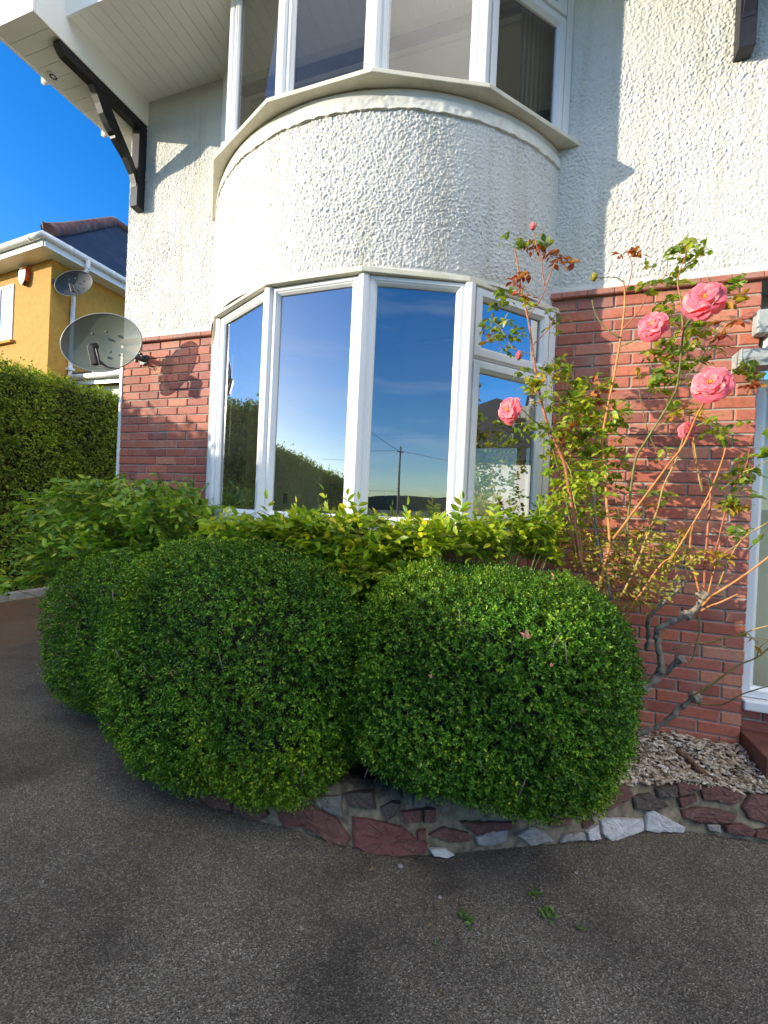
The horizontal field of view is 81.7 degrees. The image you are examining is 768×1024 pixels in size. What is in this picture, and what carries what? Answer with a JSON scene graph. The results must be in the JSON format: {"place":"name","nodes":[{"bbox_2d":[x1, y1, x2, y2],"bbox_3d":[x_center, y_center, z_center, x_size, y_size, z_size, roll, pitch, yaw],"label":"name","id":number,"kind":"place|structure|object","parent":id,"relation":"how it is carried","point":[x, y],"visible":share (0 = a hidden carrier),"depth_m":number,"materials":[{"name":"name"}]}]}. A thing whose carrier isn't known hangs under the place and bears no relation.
{"place":"outdoors","nodes":[
{"label":"outdoors","id":0,"kind":"place"},
{"bbox_2d":[0,216,127,386],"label":"ochre house","id":1,"kind":"structure","parent":0,"point":[39,313],"depth_m":8.85,"materials":[{"name":"yellow paint"}]},
{"bbox_2d":[0,284,14,344],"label":"window","id":2,"kind":"structure","parent":1,"relation":"in","point":[6,292],"depth_m":9.10,"materials":[{"name":"white plastic"}]},
{"bbox_2d":[18,267,29,285],"bbox_3d":[-7.133,-4.662,8.805,0.250,0.355,0.094,3,0,24],"label":"alarm box","id":3,"kind":"object","parent":1,"relation":"attached to","point":[24,275],"visible":1,"depth_m":8.76,"materials":[{"name":"white plastic"}]},
{"bbox_2d":[52,270,92,295],"bbox_3d":[-5.993,-4.398,8.528,0.769,0.485,0.231,3,0,-1],"label":"satellite dish","id":4,"kind":"object","parent":1,"relation":"attached to","point":[74,283],"visible":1,"depth_m":8.56,"materials":[{"name":"grey metal"}]},
{"bbox_2d":[0,592,767,1023],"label":"driveway","id":5,"kind":"structure","parent":0,"point":[254,922],"depth_m":1.64,"materials":[{"name":"grey asphalt"}]},
{"bbox_2d":[0,0,767,752],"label":"house","id":6,"kind":"structure","parent":5,"relation":"on","point":[332,202],"depth_m":2.82,"materials":[{"name":"white paint"}]},
{"bbox_2d":[60,313,155,371],"bbox_3d":[-2.379,-1.450,3.833,0.744,0.483,0.361,2,0,-26],"label":"satellite dish","id":7,"kind":"object","parent":6,"relation":"attached to","point":[100,342],"visible":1,"depth_m":3.83,"materials":[{"name":"grey metal"}]},
{"bbox_2d":[205,266,559,535],"bbox_3d":[-0.328,-0.654,3.034,2.852,1.522,0.852,3,0,19],"label":"bay window","id":8,"kind":"structure","parent":6,"relation":"in","point":[487,459],"depth_m":2.73,"materials":[{"name":"white plastic"}]},
{"bbox_2d":[212,0,579,220],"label":"bay window","id":9,"kind":"structure","parent":6,"relation":"in","point":[481,87],"depth_m":2.73,"materials":[{"name":"white plastic"}]},
{"bbox_2d":[517,7,546,116],"bbox_3d":[1.017,-3.022,2.959,0.293,1.140,0.023,2,0,-26],"label":"curtain","id":10,"kind":"object","parent":6,"relation":"hanging from","point":[530,62],"visible":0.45,"depth_m":2.94,"materials":[{"name":"grey fabric"}]},
{"bbox_2d":[3,611,764,991],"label":"leaf litter","id":11,"kind":"object","parent":5,"relation":"on","point":[407,863],"visible":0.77,"depth_m":1.92,"materials":[{"name":"plant"}]},
{"bbox_2d":[116,700,767,857],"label":"stone edging","id":12,"kind":"object","parent":5,"relation":"on","point":[375,817],"visible":0.55,"depth_m":2.05,"materials":[{"name":"red stone"}]},
{"bbox_2d":[456,907,475,929],"bbox_3d":[0.305,1.495,1.638,0.054,0.026,0.078,2,0,-45],"label":"weed","id":13,"kind":"object","parent":5,"relation":"on","point":[467,917],"visible":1,"depth_m":1.63,"materials":[{"name":"green plant"}]},
{"bbox_2d":[528,885,543,898],"bbox_3d":[0.592,1.508,1.760,0.070,0.024,0.053,2,0,-39],"label":"weed","id":14,"kind":"object","parent":5,"relation":"on","point":[535,893],"visible":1,"depth_m":1.76,"materials":[{"name":"green plant"}]},
{"bbox_2d":[539,900,559,923],"bbox_3d":[0.619,1.507,1.670,0.075,0.030,0.075,2,0,-43],"label":"weed","id":15,"kind":"object","parent":5,"relation":"on","point":[548,910],"visible":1,"depth_m":1.67,"materials":[{"name":"green plant"}]},
{"bbox_2d":[731,295,767,779],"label":"porch","id":16,"kind":"object","parent":5,"relation":"on","point":[753,739],"visible":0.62,"depth_m":2.62,"materials":[{"name":"white plastic"}]},
{"bbox_2d":[741,381,767,699],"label":"porch window","id":17,"kind":"structure","parent":16,"relation":"in","point":[761,397],"depth_m":2.62,"materials":[{"name":"white plastic"}]},
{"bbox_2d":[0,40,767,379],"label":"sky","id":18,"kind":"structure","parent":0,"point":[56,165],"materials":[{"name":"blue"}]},
{"bbox_2d":[299,730,756,783],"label":"soil","id":19,"kind":"structure","parent":0,"point":[359,770],"depth_m":2.34,"materials":[{"name":"brown soil"}]},
{"bbox_2d":[35,543,207,722],"bbox_3d":[-1.621,0.817,3.071,1.266,1.208,1.033,3,0,19],"label":"box bush","id":20,"kind":"object","parent":19,"relation":"on","point":[82,633],"visible":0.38,"depth_m":2.77,"materials":[{"name":"green plant"}]},
{"bbox_2d":[0,471,254,610],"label":"sprawling shrub","id":21,"kind":"object","parent":19,"relation":"on","point":[125,515],"visible":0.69,"depth_m":3.12,"materials":[{"name":"green plant"}]},
{"bbox_2d":[91,535,382,816],"bbox_3d":[-0.745,0.784,2.417,1.542,1.359,1.067,3,0,19],"label":"box bush","id":22,"kind":"object","parent":19,"relation":"on","point":[244,665],"visible":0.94,"depth_m":2.03,"materials":[{"name":"green plant"}]},
{"bbox_2d":[194,484,570,614],"bbox_3d":[-0.006,0.287,2.434,2.169,0.851,0.669,3,0,4],"label":"window shrub","id":23,"kind":"object","parent":19,"relation":"on","point":[339,541],"visible":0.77,"depth_m":2.30,"materials":[{"name":"green plant"}]},
{"bbox_2d":[343,556,649,829],"bbox_3d":[0.480,0.870,2.121,1.318,1.296,1.052,3,0,19],"label":"box bush","id":24,"kind":"object","parent":19,"relation":"on","point":[492,706],"visible":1,"depth_m":1.76,"materials":[{"name":"green plant"}]},
{"bbox_2d":[520,629,530,638],"bbox_3d":[0.516,0.441,1.615,0.041,0.034,0.016,18,-19,4],"label":"dry leaf","id":25,"kind":"object","parent":24,"relation":"in","point":[526,635],"visible":1,"depth_m":1.61,"materials":[{"name":"plant"}]},
{"bbox_2d":[593,722,767,794],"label":"gravel","id":26,"kind":"structure","parent":0,"point":[708,761],"depth_m":2.41,"materials":[{"name":"beige gravel"}]},
{"bbox_2d":[477,222,767,736],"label":"rose bush","id":27,"kind":"object","parent":26,"relation":"on","point":[702,302],"visible":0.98,"depth_m":2.34,"materials":[{"name":"green plant"}]},
{"bbox_2d":[675,748,719,782],"bbox_3d":[1.671,1.363,2.377,0.060,0.053,0.280,3,0,0],"label":"bark strip","id":28,"kind":"object","parent":26,"relation":"on","point":[689,760],"visible":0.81,"depth_m":2.38,"materials":[{"name":"brown wood"}]},
{"label":"ground","id":29,"kind":"structure","parent":0,"visible":0},
{"bbox_2d":[0,585,83,601],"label":"kerb","id":30,"kind":"structure","parent":29,"relation":"on","point":[16,595],"depth_m":6.34,"materials":[{"name":"concrete"}]},
{"bbox_2d":[0,351,118,592],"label":"hedge","id":31,"kind":"object","parent":29,"relation":"on","point":[50,426],"visible":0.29,"depth_m":6.68,"materials":[{"name":"green plant"}]},
{"bbox_2d":[65,369,119,402],"bbox_3d":[-4.787,-0.916,9.807,2.505,4.300,2.864,3,0,19],"label":"lean to","id":32,"kind":"object","parent":29,"relation":"on","point":[113,377],"visible":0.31,"depth_m":8.70,"materials":[{"name":"white plastic"}]}
]}

